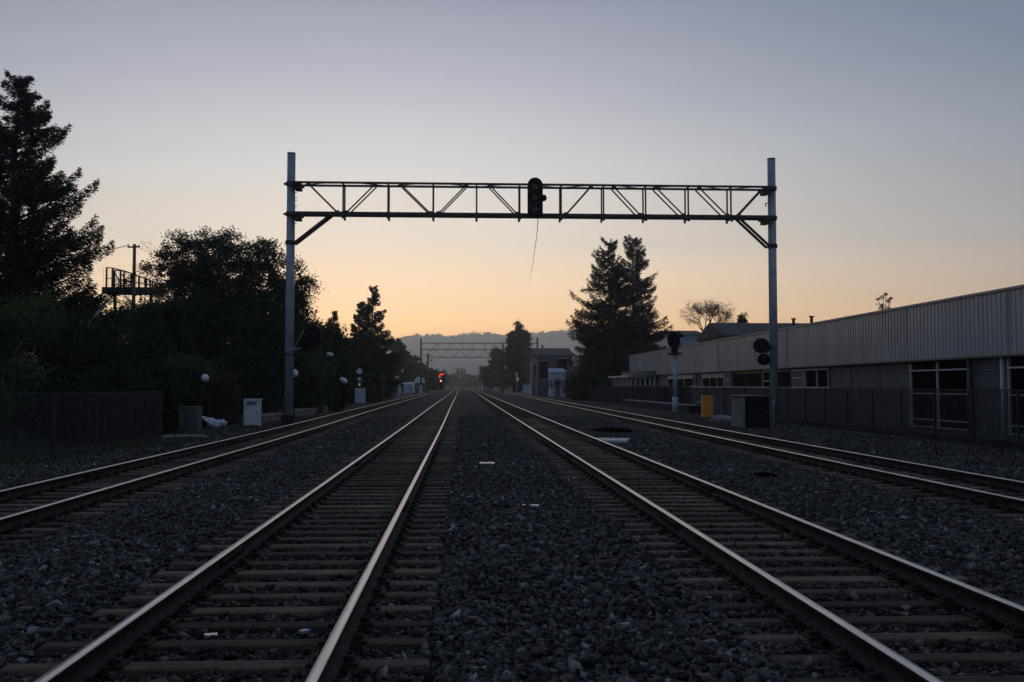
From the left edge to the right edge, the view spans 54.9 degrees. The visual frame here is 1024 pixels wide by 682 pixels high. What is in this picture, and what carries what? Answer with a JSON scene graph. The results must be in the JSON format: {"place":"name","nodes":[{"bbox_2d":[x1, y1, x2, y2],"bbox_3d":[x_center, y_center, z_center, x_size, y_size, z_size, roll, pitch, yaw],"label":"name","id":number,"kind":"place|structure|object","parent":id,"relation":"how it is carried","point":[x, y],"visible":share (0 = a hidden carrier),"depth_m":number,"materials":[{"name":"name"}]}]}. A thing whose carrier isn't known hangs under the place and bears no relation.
{"place":"outdoors","nodes":[
{"label":"outdoors","id":0,"kind":"place"},
{"bbox_2d":[0,363,570,457],"bbox_3d":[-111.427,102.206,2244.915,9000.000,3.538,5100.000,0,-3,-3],"label":"ground","id":1,"kind":"structure","parent":0,"point":[510,389],"depth_m":32.13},
{"bbox_2d":[0,307,50,384],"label":"shrub","id":2,"kind":"object","parent":1,"relation":"on","point":[8,331],"visible":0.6,"depth_m":39.08,"materials":[{"name":"green plant"}]},
{"bbox_2d":[0,348,61,421],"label":"shrub","id":3,"kind":"object","parent":1,"relation":"on","point":[9,375],"visible":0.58,"depth_m":33.84,"materials":[{"name":"green plant"}]},
{"bbox_2d":[0,284,78,379],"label":"shrub","id":4,"kind":"object","parent":1,"relation":"on","point":[22,309],"visible":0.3,"depth_m":42.66,"materials":[{"name":"green plant"}]},
{"bbox_2d":[21,285,80,364],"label":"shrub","id":5,"kind":"object","parent":1,"relation":"on","point":[47,308],"visible":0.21,"depth_m":45.88,"materials":[{"name":"green plant"}]},
{"bbox_2d":[1,368,112,437],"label":"shrub","id":6,"kind":"object","parent":1,"relation":"on","point":[74,387],"visible":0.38,"depth_m":33.82,"materials":[{"name":"green plant"}]},
{"bbox_2d":[0,69,136,344],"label":"conifer tree","id":7,"kind":"object","parent":1,"relation":"on","point":[29,254],"visible":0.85,"depth_m":54.93,"materials":[{"name":"green plant"}]},
{"bbox_2d":[26,302,126,410],"bbox_3d":[-18.286,0.773,41.217,4.209,4.871,3.926,0,-3,-3],"label":"shrub","id":8,"kind":"object","parent":1,"relation":"on","point":[69,332],"visible":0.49,"depth_m":40.71,"materials":[{"name":"green plant"}]},
{"bbox_2d":[33,291,119,361],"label":"shrub","id":9,"kind":"object","parent":1,"relation":"on","point":[105,309],"visible":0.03,"depth_m":88.02,"materials":[{"name":"green plant"}]},
{"bbox_2d":[0,391,161,462],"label":"bar fence","id":10,"kind":"object","parent":1,"relation":"on","point":[111,437],"visible":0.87,"depth_m":26.14,"materials":[{"name":"metal"}]},
{"bbox_2d":[66,316,154,412],"bbox_3d":[-18.552,1.138,45.078,3.994,4.646,3.895,-1,-3,26],"label":"shrub","id":11,"kind":"object","parent":1,"relation":"on","point":[117,335],"visible":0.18,"depth_m":45.02,"materials":[{"name":"green plant"}]},
{"bbox_2d":[65,357,165,440],"bbox_3d":[-14.276,2.211,35.460,3.409,3.262,3.414,2,-4,-43],"label":"shrub","id":12,"kind":"object","parent":1,"relation":"on","point":[116,386],"visible":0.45,"depth_m":35.06,"materials":[{"name":"green plant"}]},
{"bbox_2d":[79,393,158,443],"bbox_3d":[-12.707,2.530,31.853,3.359,1.735,0.088,-1,-3,22],"label":"bar fence","id":13,"kind":"object","parent":1,"relation":"on","point":[119,418],"visible":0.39,"depth_m":31.81,"materials":[{"name":"metal"}]},
{"bbox_2d":[97,295,158,363],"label":"shrub","id":14,"kind":"object","parent":1,"relation":"on","point":[118,313],"visible":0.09,"depth_m":64.35,"materials":[{"name":"green plant"}]},
{"bbox_2d":[102,267,164,364],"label":"footbridge","id":15,"kind":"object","parent":1,"relation":"on","point":[113,280],"visible":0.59,"depth_m":78.91,"materials":[{"name":"metal"}]},
{"bbox_2d":[127,244,139,301],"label":"utility pole","id":16,"kind":"object","parent":1,"relation":"on","point":[134,246],"visible":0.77,"depth_m":76.88,"materials":[{"name":"brown wood"}]},
{"bbox_2d":[102,232,193,308],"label":"bare tree","id":17,"kind":"object","parent":1,"relation":"on","point":[125,297],"visible":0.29,"depth_m":72.17,"materials":[{"name":"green plant"}]},
{"bbox_2d":[118,285,185,383],"bbox_3d":[-21.095,-0.102,57.092,4.513,6.370,3.576,0,-3,-3],"label":"shrub","id":18,"kind":"object","parent":1,"relation":"on","point":[137,318],"visible":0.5,"depth_m":56.53,"materials":[{"name":"green plant"}]},
{"bbox_2d":[123,355,196,434],"bbox_3d":[-14.099,2.220,39.311,2.892,3.525,3.104,0,-3,-3],"label":"shrub","id":19,"kind":"object","parent":1,"relation":"on","point":[172,399],"visible":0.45,"depth_m":38.99,"materials":[{"name":"green plant"}]},
{"bbox_2d":[143,290,202,373],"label":"yucca plant","id":20,"kind":"object","parent":1,"relation":"on","point":[174,319],"visible":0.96,"depth_m":49.04,"materials":[{"name":"green plant"}]},
{"bbox_2d":[146,287,234,391],"bbox_3d":[-19.341,0.320,59.270,5.147,7.204,4.785,-2,-3,35],"label":"shrub","id":21,"kind":"object","parent":1,"relation":"on","point":[200,317],"visible":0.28,"depth_m":58.77,"materials":[{"name":"green plant"}]},
{"bbox_2d":[156,349,237,426],"bbox_3d":[-14.957,2.329,46.225,4.247,3.896,3.648,0,-3,-3],"label":"shrub","id":22,"kind":"object","parent":1,"relation":"on","point":[187,375],"visible":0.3,"depth_m":45.81,"materials":[{"name":"green plant"}]},
{"bbox_2d":[190,369,242,427],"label":"shrub","id":23,"kind":"object","parent":1,"relation":"on","point":[231,412],"visible":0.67,"depth_m":45.44,"materials":[{"name":"green plant"}]},
{"bbox_2d":[135,225,302,331],"bbox_3d":[-19.057,-2.639,65.063,10.536,10.287,10.577,0,-3,-3],"label":"broadleaf tree","id":24,"kind":"object","parent":1,"relation":"on","point":[204,268],"visible":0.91,"depth_m":63.54,"materials":[{"name":"green plant"}]},
{"bbox_2d":[194,343,264,417],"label":"shrub","id":25,"kind":"object","parent":1,"relation":"on","point":[235,364],"visible":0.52,"depth_m":48.92,"materials":[{"name":"green plant"}]},
{"bbox_2d":[199,292,284,409],"bbox_3d":[-16.211,0.899,59.380,5.639,7.835,5.165,0,-3,-3],"label":"shrub","id":26,"kind":"object","parent":1,"relation":"on","point":[245,327],"visible":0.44,"depth_m":58.84,"materials":[{"name":"green plant"}]},
{"bbox_2d":[244,314,302,410],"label":"shrub","id":27,"kind":"object","parent":1,"relation":"on","point":[298,368],"visible":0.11,"depth_m":63.00,"materials":[{"name":"green plant"}]},
{"bbox_2d":[245,352,304,414],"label":"shrub","id":28,"kind":"object","parent":1,"relation":"on","point":[265,389],"visible":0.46,"depth_m":53.05,"materials":[{"name":"green plant"}]},
{"bbox_2d":[260,259,326,338],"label":"broadleaf tree","id":29,"kind":"object","parent":1,"relation":"on","point":[301,303],"visible":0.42,"depth_m":69.00,"materials":[{"name":"green plant"}]},
{"bbox_2d":[295,341,326,413],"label":"shrub","id":30,"kind":"object","parent":1,"relation":"on","point":[312,371],"visible":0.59,"depth_m":64.69,"materials":[{"name":"green plant"}]},
{"bbox_2d":[299,318,353,406],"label":"shrub","id":31,"kind":"object","parent":1,"relation":"on","point":[335,342],"visible":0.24,"depth_m":82.83,"materials":[{"name":"green plant"}]},
{"bbox_2d":[309,354,349,410],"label":"shrub","id":32,"kind":"object","parent":1,"relation":"on","point":[334,405],"visible":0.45,"depth_m":70.92,"materials":[{"name":"green plant"}]},
{"bbox_2d":[350,301,366,383],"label":"conifer tree","id":33,"kind":"object","parent":1,"relation":"on","point":[356,318],"visible":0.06,"depth_m":127.22,"materials":[{"name":"green plant"}]},
{"bbox_2d":[343,328,389,402],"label":"shrub","id":34,"kind":"object","parent":1,"relation":"on","point":[362,348],"visible":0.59,"depth_m":109.92,"materials":[{"name":"green plant"}]},
{"bbox_2d":[351,285,404,386],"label":"conifer tree","id":35,"kind":"object","parent":1,"relation":"on","point":[371,325],"visible":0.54,"depth_m":124.05,"materials":[{"name":"green plant"}]},
{"bbox_2d":[380,365,401,397],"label":"shrub","id":36,"kind":"object","parent":1,"relation":"on","point":[390,389],"visible":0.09,"depth_m":148.49,"materials":[{"name":"green plant"}]},
{"bbox_2d":[388,338,415,391],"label":"conifer tree","id":37,"kind":"object","parent":1,"relation":"on","point":[398,346],"visible":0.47,"depth_m":292.55,"materials":[{"name":"green plant"}]},
{"bbox_2d":[397,355,429,382],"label":"broadleaf tree","id":38,"kind":"object","parent":1,"relation":"on","point":[414,360],"visible":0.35,"depth_m":296.77,"materials":[{"name":"green plant"}]},
{"bbox_2d":[414,377,424,391],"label":"shed","id":39,"kind":"structure","parent":1,"relation":"on","point":[417,383],"depth_m":283.70,"materials":[{"name":"grey metal"}]},
{"bbox_2d":[423,367,437,388],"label":"broadleaf tree","id":40,"kind":"object","parent":1,"relation":"on","point":[432,373],"visible":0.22,"depth_m":327.41,"materials":[{"name":"green plant"}]},
{"bbox_2d":[425,368,451,390],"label":"broadleaf tree","id":41,"kind":"object","parent":1,"relation":"on","point":[436,383],"visible":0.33,"depth_m":376.81,"materials":[{"name":"green plant"}]},
{"bbox_2d":[477,365,493,389],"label":"broadleaf tree","id":42,"kind":"object","parent":1,"relation":"on","point":[484,378],"visible":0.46,"depth_m":377.68,"materials":[{"name":"green plant"}]},
{"bbox_2d":[486,345,505,375],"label":"broadleaf tree","id":43,"kind":"object","parent":1,"relation":"on","point":[495,365],"visible":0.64,"depth_m":358.49,"materials":[{"name":"green plant"}]},
{"bbox_2d":[489,369,511,390],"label":"broadleaf tree","id":44,"kind":"object","parent":1,"relation":"on","point":[496,382],"visible":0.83,"depth_m":318.00,"materials":[{"name":"green plant"}]},
{"bbox_2d":[442,365,579,388],"bbox_3d":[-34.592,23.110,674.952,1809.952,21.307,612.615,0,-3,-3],"label":"distant woods","id":45,"kind":"object","parent":1,"relation":"on","point":[466,381],"visible":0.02,"depth_m":848.88,"materials":[{"name":"green plant"}]},
{"bbox_2d":[0,387,1023,681],"bbox_3d":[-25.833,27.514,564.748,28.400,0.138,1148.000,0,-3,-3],"label":"ballast bed","id":46,"kind":"object","parent":1,"relation":"on","point":[470,403],"visible":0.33,"depth_m":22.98,"materials":[{"name":"grey gravel"}]},
{"bbox_2d":[177,406,202,432],"bbox_3d":[-12.765,3.171,39.063,0.774,1.148,0.870,0,-3,-3],"label":"trackside cabinet","id":47,"kind":"object","parent":46,"relation":"on","point":[191,416],"visible":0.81,"depth_m":38.67,"materials":[{"name":"grey metal"}]},
{"bbox_2d":[201,374,208,428],"bbox_3d":[-13.512,2.661,43.308,0.340,2.413,0.340,0,-3,-3],"label":"globe lamp","id":48,"kind":"object","parent":46,"relation":"on","point":[205,378],"visible":1,"depth_m":43.28,"materials":[{"name":"black paint"}]},
{"bbox_2d":[202,416,226,428],"bbox_3d":[-12.594,3.467,41.613,1.104,0.573,0.372,0,4,-9],"label":"plastic sheet","id":49,"kind":"object","parent":46,"relation":"on","point":[214,423],"visible":0.91,"depth_m":41.57,"materials":[{"name":"plastic"}]},
{"bbox_2d":[0,387,449,552],"bbox_3d":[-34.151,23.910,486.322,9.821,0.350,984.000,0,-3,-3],"label":"railway track","id":50,"kind":"structure","parent":46,"relation":"on","point":[38,515],"depth_m":19.26,"materials":[{"name":"metal"}]},
{"bbox_2d":[0,388,459,681],"bbox_3d":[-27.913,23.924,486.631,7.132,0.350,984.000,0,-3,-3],"label":"railway track","id":51,"kind":"structure","parent":46,"relation":"on","point":[335,659],"depth_m":9.02,"materials":[{"name":"metal"}]},
{"bbox_2d":[243,399,261,426],"bbox_3d":[-11.437,3.245,43.397,0.753,1.394,0.520,0,-3,-3],"label":"trackside cabinet","id":52,"kind":"object","parent":46,"relation":"on","point":[252,411],"visible":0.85,"depth_m":43.17,"materials":[{"name":"grey metal"}]},
{"bbox_2d":[235,406,328,423],"bbox_3d":[-13.364,4.394,59.278,1.690,0.500,24.070,0,-3,-3],"label":"retaining ledge","id":53,"kind":"object","parent":46,"relation":"on","point":[266,417],"visible":0.31,"depth_m":53.36,"materials":[{"name":"beige concrete"}]},
{"bbox_2d":[355,388,365,403],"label":"trackside cabinet","id":54,"kind":"object","parent":46,"relation":"on","point":[359,395],"visible":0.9,"depth_m":101.04,"materials":[{"name":"grey metal"}]},
{"bbox_2d":[438,371,444,392],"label":"red signal","id":55,"kind":"object","parent":46,"relation":"on","point":[441,374],"visible":1,"depth_m":261.17,"materials":[{"name":"black paint"}]},
{"bbox_2d":[420,338,537,392],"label":"signal gantry","id":56,"kind":"object","parent":46,"relation":"on","point":[502,349],"visible":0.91,"depth_m":240.09,"materials":[{"name":"metal"}]},
{"bbox_2d":[0,410,1018,465],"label":"weeds","id":57,"kind":"object","parent":46,"relation":"on","point":[188,437],"visible":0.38,"depth_m":29.68,"materials":[{"name":"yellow plant"}]},
{"bbox_2d":[281,152,782,424],"bbox_3d":[1.052,-2.377,46.625,23.576,12.920,0.900,0,-3,-3],"label":"signal gantry","id":58,"kind":"object","parent":46,"relation":"on","point":[288,417],"visible":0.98,"depth_m":46.71,"materials":[{"name":"metal"}]},
{"bbox_2d":[290,326,320,350],"bbox_3d":[-9.532,-0.121,45.286,1.424,1.176,0.400,0,-3,-3],"label":"railway signal","id":59,"kind":"object","parent":58,"relation":"attached to","point":[309,338],"visible":1,"depth_m":45.42,"materials":[{"name":"black paint"}]},
{"bbox_2d":[527,177,546,216],"bbox_3d":[1.185,-6.750,46.199,0.920,1.847,0.561,0,-3,-3],"label":"railway signal","id":60,"kind":"object","parent":58,"relation":"attached to","point":[536,197],"visible":1,"depth_m":46.15,"materials":[{"name":"black paint"}]},
{"bbox_2d":[753,337,771,364],"bbox_3d":[11.959,0.464,46.767,1.014,1.388,0.580,0,-3,-3],"label":"railway signal","id":61,"kind":"object","parent":58,"relation":"attached to","point":[762,345],"visible":1,"depth_m":46.77,"materials":[{"name":"black paint"}]},
{"bbox_2d":[589,559,617,564],"bbox_3d":[0.922,2.215,9.877,0.340,0.034,0.038,2,-3,-31],"label":"stick","id":62,"kind":"object","parent":46,"relation":"on","point":[602,561],"visible":1,"depth_m":9.86,"materials":[{"name":"brown wood"}]},
{"bbox_2d":[588,438,629,442],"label":"pale slab","id":63,"kind":"structure","parent":46,"relation":"on","point":[617,440],"depth_m":32.26,"materials":[{"name":"grey concrete"}]},
{"bbox_2d":[591,428,632,432],"bbox_3d":[3.985,3.567,39.303,1.712,0.180,2.599,0,-3,-3],"label":"dark mat","id":64,"kind":"object","parent":46,"relation":"on","point":[615,430],"visible":0.81,"depth_m":38.55,"materials":[{"name":"black rubber"}]},
{"bbox_2d":[586,386,689,403],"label":"solid fence","id":65,"kind":"object","parent":46,"relation":"on","point":[614,394],"visible":0.56,"depth_m":89.92,"materials":[{"name":"metal"}]},
{"bbox_2d":[622,399,700,412],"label":"platform","id":66,"kind":"structure","parent":46,"relation":"on","point":[683,408],"depth_m":74.59,"materials":[{"name":"concrete"}]},
{"bbox_2d":[667,332,682,413],"bbox_3d":[10.699,2.129,64.579,1.020,5.505,1.000,0,-3,-3],"label":"mast signal","id":67,"kind":"object","parent":46,"relation":"on","point":[673,339],"visible":0.95,"depth_m":64.45,"materials":[{"name":"blue paint"}]},
{"bbox_2d":[701,395,713,418],"bbox_3d":[10.548,3.606,53.184,0.558,1.321,0.515,0,-3,-3],"label":"orange board","id":68,"kind":"object","parent":46,"relation":"on","point":[706,406],"visible":0.81,"depth_m":52.94,"materials":[{"name":"paint"}]},
{"bbox_2d":[690,386,769,415],"bbox_3d":[13.016,3.683,60.163,0.150,1.800,18.000,0,-3,-3],"label":"panel fence","id":69,"kind":"object","parent":46,"relation":"on","point":[722,402],"visible":0.42,"depth_m":60.53,"materials":[{"name":"metal"}]},
{"bbox_2d":[471,388,1023,681],"bbox_3d":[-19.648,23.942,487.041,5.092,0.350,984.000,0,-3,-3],"label":"railway track","id":70,"kind":"structure","parent":46,"relation":"on","point":[869,653],"depth_m":9.49,"materials":[{"name":"metal"}]},
{"bbox_2d":[484,388,1023,522],"bbox_3d":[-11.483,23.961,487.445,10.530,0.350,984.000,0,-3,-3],"label":"railway track","id":71,"kind":"structure","parent":46,"relation":"on","point":[995,501],"depth_m":21.76,"materials":[{"name":"metal"}]},
{"bbox_2d":[504,321,533,391],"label":"broadleaf tree","id":72,"kind":"object","parent":1,"relation":"on","point":[515,358],"visible":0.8,"depth_m":298.17,"materials":[{"name":"green plant"}]},
{"bbox_2d":[519,347,531,384],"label":"broadleaf tree","id":73,"kind":"object","parent":1,"relation":"on","point":[525,367],"visible":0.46,"depth_m":289.55,"materials":[{"name":"green plant"}]},
{"bbox_2d":[529,362,534,395],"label":"outbuilding","id":74,"kind":"structure","parent":1,"relation":"on","point":[532,378],"depth_m":178.38,"materials":[{"name":"concrete"}]},
{"bbox_2d":[529,348,572,396],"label":"house","id":75,"kind":"structure","parent":1,"relation":"on","point":[543,360],"depth_m":172.59,"materials":[{"name":"grey"}]},
{"bbox_2d":[539,360,548,379],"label":"window","id":76,"kind":"structure","parent":75,"relation":"in","point":[543,363],"depth_m":172.37,"materials":[{"name":"black glass"}]},
{"bbox_2d":[556,358,567,370],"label":"window","id":77,"kind":"structure","parent":75,"relation":"in","point":[560,364],"depth_m":172.58,"materials":[{"name":"black glass"}]},
{"bbox_2d":[548,368,565,396],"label":"shed","id":78,"kind":"structure","parent":1,"relation":"on","point":[556,374],"depth_m":165.46,"materials":[{"name":"grey paint"}]},
{"bbox_2d":[561,379,586,399],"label":"shrub","id":79,"kind":"object","parent":1,"relation":"on","point":[574,395],"visible":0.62,"depth_m":127.93,"materials":[{"name":"green plant"}]},
{"bbox_2d":[565,342,632,399],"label":"shrub","id":80,"kind":"object","parent":1,"relation":"on","point":[588,373],"visible":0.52,"depth_m":125.06,"materials":[{"name":"green plant"}]},
{"bbox_2d":[547,237,655,389],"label":"conifer tree","id":81,"kind":"object","parent":1,"relation":"on","point":[600,333],"visible":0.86,"depth_m":127.64,"materials":[{"name":"green plant"}]},
{"bbox_2d":[608,375,647,386],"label":"glazed annex","id":82,"kind":"object","parent":1,"relation":"on","point":[618,381],"visible":0.23,"depth_m":106.81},
{"bbox_2d":[604,234,673,348],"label":"conifer tree","id":83,"kind":"object","parent":1,"relation":"on","point":[634,270],"visible":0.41,"depth_m":131.68,"materials":[{"name":"green plant"}]},
{"bbox_2d":[677,298,737,330],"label":"open tree","id":84,"kind":"object","parent":1,"relation":"on","point":[713,313],"visible":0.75,"depth_m":141.48,"materials":[{"name":"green plant"}]},
{"bbox_2d":[709,415,731,420],"bbox_3d":[10.913,4.133,51.060,1.260,0.620,1.034,2,-3,-32],"label":"boulder","id":85,"kind":"object","parent":1,"relation":"on","point":[721,418],"visible":0.48,"depth_m":50.77,"materials":[{"name":"stone"}]},
{"bbox_2d":[730,395,770,428],"bbox_3d":[10.387,3.145,43.019,1.220,1.560,2.300,0,-3,-3],"label":"relay hut","id":86,"kind":"object","parent":1,"relation":"on","point":[750,411],"visible":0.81,"depth_m":41.97,"materials":[{"name":"grey paint"}]},
{"bbox_2d":[747,399,767,426],"bbox_3d":[10.461,3.066,41.942,0.860,1.180,0.057,0,-3,-3],"label":"door","id":87,"kind":"structure","parent":86,"relation":"in","point":[756,408],"depth_m":41.95,"materials":[{"name":"black paint"}]},
{"bbox_2d":[695,323,806,342],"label":"house","id":88,"kind":"structure","parent":1,"relation":"on","point":[713,331],"depth_m":132.38,"materials":[{"name":"grey"}]},
{"bbox_2d":[622,284,1023,440],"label":"long building","id":89,"kind":"structure","parent":1,"relation":"on","point":[972,341],"depth_m":44.18,"materials":[{"name":"grey metal"}]},
{"bbox_2d":[668,375,693,385],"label":"window","id":90,"kind":"structure","parent":89,"relation":"in","point":[682,380],"depth_m":86.65,"materials":[{"name":"black glass"}]},
{"bbox_2d":[702,373,723,386],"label":"window","id":91,"kind":"structure","parent":89,"relation":"in","point":[709,380],"depth_m":76.26,"materials":[{"name":"black glass"}]},
{"bbox_2d":[734,371,761,386],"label":"window","id":92,"kind":"structure","parent":89,"relation":"in","point":[741,379],"depth_m":66.93,"materials":[{"name":"black glass"}]},
{"bbox_2d":[762,371,769,386],"bbox_3d":[16.262,2.441,62.574,0.106,1.060,2.020,0,-3,-3],"label":"window","id":93,"kind":"structure","parent":89,"relation":"in","point":[765,374],"depth_m":63.02,"materials":[{"name":"black glass"}]},
{"bbox_2d":[778,370,791,387],"bbox_3d":[16.412,2.308,59.642,0.096,1.060,3.209,0,-3,-3],"label":"window","id":94,"kind":"structure","parent":89,"relation":"in","point":[784,376],"depth_m":59.23,"materials":[{"name":"black glass"}]},
{"bbox_2d":[805,368,828,387],"bbox_3d":[16.695,2.049,53.939,0.096,1.060,3.499,0,-3,-3],"label":"window","id":95,"kind":"structure","parent":89,"relation":"in","point":[814,378],"depth_m":53.85,"materials":[{"name":"black glass"}]},
{"bbox_2d":[909,360,971,430],"bbox_3d":[17.370,2.190,40.060,0.121,2.760,4.956,0,-3,-3],"label":"glazed door","id":96,"kind":"structure","parent":89,"relation":"in","point":[949,374],"depth_m":40.00,"materials":[{"name":"black glass"}]},
{"bbox_2d":[1007,357,1023,435],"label":"glazed door","id":97,"kind":"structure","parent":89,"relation":"in","point":[1015,365],"depth_m":34.57,"materials":[{"name":"black glass"}]},
{"bbox_2d":[876,292,892,309],"bbox_3d":[24.020,0.902,63.151,1.395,8.230,1.409,0,-3,-3],"label":"leafy tree","id":98,"kind":"object","parent":1,"relation":"on","point":[881,307],"visible":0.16,"depth_m":63.44,"materials":[{"name":"green plant"}]},
{"bbox_2d":[769,416,1023,450],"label":"kerb wall","id":99,"kind":"structure","parent":1,"relation":"on","point":[983,441],"depth_m":34.09,"materials":[{"name":"concrete"}]},
{"bbox_2d":[778,388,1023,440],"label":"bar fence","id":100,"kind":"object","parent":99,"relation":"on","point":[817,407],"visible":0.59,"depth_m":35.55,"materials":[{"name":"metal"}]},
{"bbox_2d":[28,331,658,376],"bbox_3d":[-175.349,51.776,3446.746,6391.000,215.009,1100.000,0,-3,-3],"label":"hills","id":101,"kind":"structure","parent":0,"point":[554,339],"depth_m":3451.35,"materials":[{"name":"grey"}]},
{"bbox_2d":[412,328,577,337],"bbox_3d":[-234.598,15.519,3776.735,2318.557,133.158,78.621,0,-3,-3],"label":"ridge trees","id":102,"kind":"object","parent":101,"relation":"on","point":[459,335],"visible":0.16,"depth_m":3768.66,"materials":[{"name":"green plant"}]},
{"bbox_2d":[0,0,1023,359],"label":"sky","id":103,"kind":"structure","parent":0,"point":[893,130],"materials":[{"name":"blue"}]},
{"bbox_2d":[605,341,669,374],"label":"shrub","id":104,"kind":"object","parent":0,"point":[647,347],"visible":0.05,"depth_m":125.81,"materials":[{"name":"green plant"}]},
{"bbox_2d":[659,331,700,348],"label":"house","id":105,"kind":"structure","parent":0,"point":[689,337],"depth_m":151.78,"materials":[{"name":"grey paint"}]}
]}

